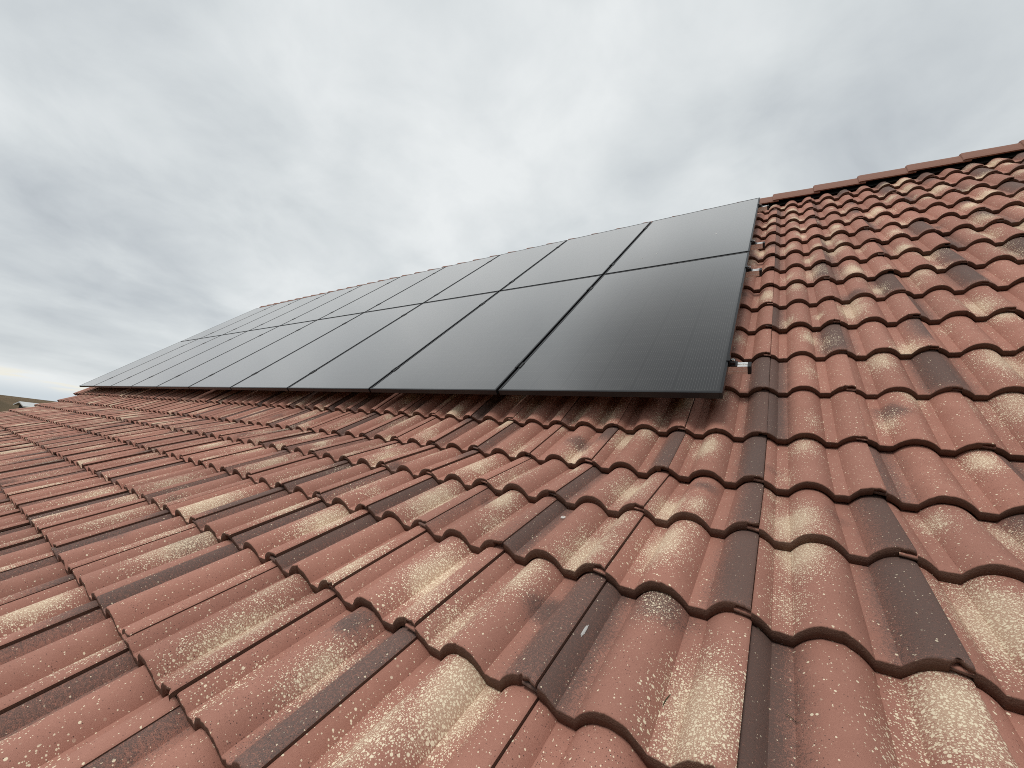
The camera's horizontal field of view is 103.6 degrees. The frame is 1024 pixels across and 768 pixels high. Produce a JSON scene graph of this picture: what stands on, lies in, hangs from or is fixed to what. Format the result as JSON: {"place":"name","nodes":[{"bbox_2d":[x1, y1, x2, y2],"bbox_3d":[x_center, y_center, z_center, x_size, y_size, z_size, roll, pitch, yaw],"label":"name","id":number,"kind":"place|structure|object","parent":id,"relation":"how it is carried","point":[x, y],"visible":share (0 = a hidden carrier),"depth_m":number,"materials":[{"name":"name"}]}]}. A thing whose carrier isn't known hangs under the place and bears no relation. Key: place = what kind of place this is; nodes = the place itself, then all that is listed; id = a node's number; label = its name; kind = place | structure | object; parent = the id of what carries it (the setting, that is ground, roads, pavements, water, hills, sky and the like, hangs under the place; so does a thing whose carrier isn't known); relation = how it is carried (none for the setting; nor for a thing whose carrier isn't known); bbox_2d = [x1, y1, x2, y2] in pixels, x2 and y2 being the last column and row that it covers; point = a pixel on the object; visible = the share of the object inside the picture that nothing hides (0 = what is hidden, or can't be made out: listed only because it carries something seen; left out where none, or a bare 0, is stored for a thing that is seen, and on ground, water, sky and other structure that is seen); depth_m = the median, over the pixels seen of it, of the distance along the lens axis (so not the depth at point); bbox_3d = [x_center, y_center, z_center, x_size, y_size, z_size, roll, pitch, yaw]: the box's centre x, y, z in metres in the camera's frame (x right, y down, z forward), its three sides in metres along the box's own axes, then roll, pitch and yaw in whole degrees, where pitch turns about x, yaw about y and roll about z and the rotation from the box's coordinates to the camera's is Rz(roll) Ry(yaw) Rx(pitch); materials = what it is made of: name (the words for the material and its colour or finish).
{"place":"outdoors","nodes":[
{"label":"outdoors","id":0,"kind":"place"},
{"bbox_2d":[0,395,55,411],"bbox_3d":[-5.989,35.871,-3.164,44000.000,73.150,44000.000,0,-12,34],"label":"ground","id":1,"kind":"structure","parent":0,"point":[7,402],"depth_m":196.90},
{"bbox_2d":[13,401,38,407],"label":"house","id":2,"kind":"structure","parent":1,"relation":"on","point":[20,404],"depth_m":63.46,"materials":[{"name":"white"}]},
{"bbox_2d":[0,140,1023,767],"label":"tiled roof","id":3,"kind":"structure","parent":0,"point":[812,524],"depth_m":1.12,"materials":[{"name":"tile"}]},
{"bbox_2d":[109,355,751,378],"bbox_3d":[-3.731,-0.086,5.031,11.575,0.077,0.060,0,32,34],"label":"mounting rail","id":4,"kind":"object","parent":3,"relation":"attached to","point":[736,367],"visible":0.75,"depth_m":1.82,"materials":[{"name":"metal"}]},
{"bbox_2d":[80,339,196,386],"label":"solar panel","id":5,"kind":"object","parent":4,"relation":"attached to","point":[100,379],"visible":0.84,"depth_m":8.27,"materials":[{"name":"black glass"}]},
{"bbox_2d":[94,335,220,387],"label":"solar panel","id":6,"kind":"object","parent":4,"relation":"attached to","point":[109,383],"visible":0.84,"depth_m":7.62,"materials":[{"name":"black glass"}]},
{"bbox_2d":[111,331,246,387],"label":"solar panel","id":7,"kind":"object","parent":4,"relation":"attached to","point":[129,382],"visible":0.92,"depth_m":6.97,"materials":[{"name":"black glass"}]},
{"bbox_2d":[131,326,278,387],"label":"solar panel","id":8,"kind":"object","parent":4,"relation":"attached to","point":[158,379],"visible":0.91,"depth_m":6.32,"materials":[{"name":"black glass"}]},
{"bbox_2d":[157,320,315,388],"bbox_3d":[-3.902,-0.459,5.818,1.124,0.030,1.903,0,32,34],"label":"solar panel","id":9,"kind":"object","parent":4,"relation":"attached to","point":[186,380],"visible":0.86,"depth_m":5.67,"materials":[{"name":"black glass"}]},
{"bbox_2d":[189,313,362,389],"bbox_3d":[-2.953,-0.459,5.180,1.124,0.030,1.903,0,32,34],"label":"solar panel","id":10,"kind":"object","parent":4,"relation":"attached to","point":[227,378],"visible":0.87,"depth_m":5.02,"materials":[{"name":"black glass"}]},
{"bbox_2d":[230,303,421,390],"bbox_3d":[-2.004,-0.459,4.541,1.124,0.030,1.903,0,32,34],"label":"solar panel","id":11,"kind":"object","parent":4,"relation":"attached to","point":[286,372],"visible":0.86,"depth_m":4.36,"materials":[{"name":"black glass"}]},
{"bbox_2d":[288,291,497,391],"bbox_3d":[-1.055,-0.459,3.903,1.124,0.030,1.903,0,32,34],"label":"solar panel","id":12,"kind":"object","parent":4,"relation":"attached to","point":[367,364],"visible":0.86,"depth_m":3.69,"materials":[{"name":"black glass"}]},
{"bbox_2d":[370,275,601,394],"bbox_3d":[-0.106,-0.459,3.264,1.124,0.030,1.903,0,32,34],"label":"solar panel","id":13,"kind":"object","parent":4,"relation":"attached to","point":[488,346],"visible":0.88,"depth_m":3.01,"materials":[{"name":"black glass"}]},
{"bbox_2d":[498,252,749,398],"bbox_3d":[0.843,-0.459,2.626,1.124,0.030,1.903,0,32,34],"label":"solar panel","id":14,"kind":"object","parent":4,"relation":"attached to","point":[665,331],"visible":1,"depth_m":2.32,"materials":[{"name":"black glass"}]},
{"bbox_2d":[181,265,761,346],"bbox_3d":[-3.127,-0.768,5.929,11.575,0.077,0.060,0,32,34],"label":"mounting rail","id":15,"kind":"object","parent":3,"relation":"attached to","point":[750,272],"visible":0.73,"depth_m":2.72,"materials":[{"name":"metal"}]},
{"bbox_2d":[210,239,764,333],"bbox_3d":[-2.829,-1.104,6.371,11.575,0.077,0.060,0,32,34],"label":"mounting rail","id":16,"kind":"object","parent":3,"relation":"attached to","point":[755,245],"visible":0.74,"depth_m":3.17,"materials":[{"name":"metal"}]},
{"bbox_2d":[180,304,275,341],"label":"solar panel","id":17,"kind":"object","parent":16,"relation":"attached to","point":[224,324],"visible":0.7,"depth_m":9.64,"materials":[{"name":"black glass"}]},
{"bbox_2d":[200,298,301,338],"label":"solar panel","id":18,"kind":"object","parent":16,"relation":"attached to","point":[240,323],"visible":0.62,"depth_m":9.00,"materials":[{"name":"black glass"}]},
{"bbox_2d":[223,292,329,334],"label":"solar panel","id":19,"kind":"object","parent":16,"relation":"attached to","point":[271,315],"visible":0.65,"depth_m":8.35,"materials":[{"name":"black glass"}]},
{"bbox_2d":[249,285,361,330],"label":"solar panel","id":20,"kind":"object","parent":16,"relation":"attached to","point":[300,311],"visible":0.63,"depth_m":7.71,"materials":[{"name":"black glass"}]},
{"bbox_2d":[281,277,398,325],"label":"solar panel","id":21,"kind":"object","parent":16,"relation":"attached to","point":[327,308],"visible":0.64,"depth_m":7.06,"materials":[{"name":"black glass"}]},
{"bbox_2d":[319,267,444,319],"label":"solar panel","id":22,"kind":"object","parent":16,"relation":"attached to","point":[368,301],"visible":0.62,"depth_m":6.41,"materials":[{"name":"black glass"}]},
{"bbox_2d":[366,255,498,311],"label":"solar panel","id":23,"kind":"object","parent":16,"relation":"attached to","point":[428,288],"visible":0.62,"depth_m":5.76,"materials":[{"name":"black glass"}]},
{"bbox_2d":[424,240,566,302],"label":"solar panel","id":24,"kind":"object","parent":16,"relation":"attached to","point":[499,272],"visible":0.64,"depth_m":5.10,"materials":[{"name":"black glass"}]},
{"bbox_2d":[501,222,650,290],"bbox_3d":[0.802,-1.484,4.614,1.124,0.032,1.903,0,32,34],"label":"solar panel","id":25,"kind":"object","parent":16,"relation":"attached to","point":[596,254],"visible":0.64,"depth_m":4.44,"materials":[{"name":"black glass"}]},
{"bbox_2d":[605,197,759,273],"bbox_3d":[1.751,-1.484,3.976,1.124,0.032,1.903,0,32,34],"label":"solar panel","id":26,"kind":"object","parent":16,"relation":"attached to","point":[691,236],"visible":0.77,"depth_m":3.78,"materials":[{"name":"black glass"}]},
{"bbox_2d":[264,203,768,309],"bbox_3d":[-2.216,-1.796,7.283,11.575,0.077,0.060,0,32,34],"label":"mounting rail","id":27,"kind":"object","parent":3,"relation":"attached to","point":[762,208],"visible":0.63,"depth_m":4.08,"materials":[{"name":"metal"}]},
{"bbox_2d":[581,625,588,636],"bbox_3d":[0.149,0.503,0.822,0.006,0.015,0.039,0,-12,34],"label":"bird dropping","id":28,"kind":"object","parent":3,"relation":"on","point":[584,631],"visible":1,"depth_m":0.82,"materials":[{"name":"white"}]},
{"bbox_2d":[0,0,1023,401],"label":"sky","id":29,"kind":"structure","parent":0,"point":[172,172],"materials":[{"name":"white"}]}
]}

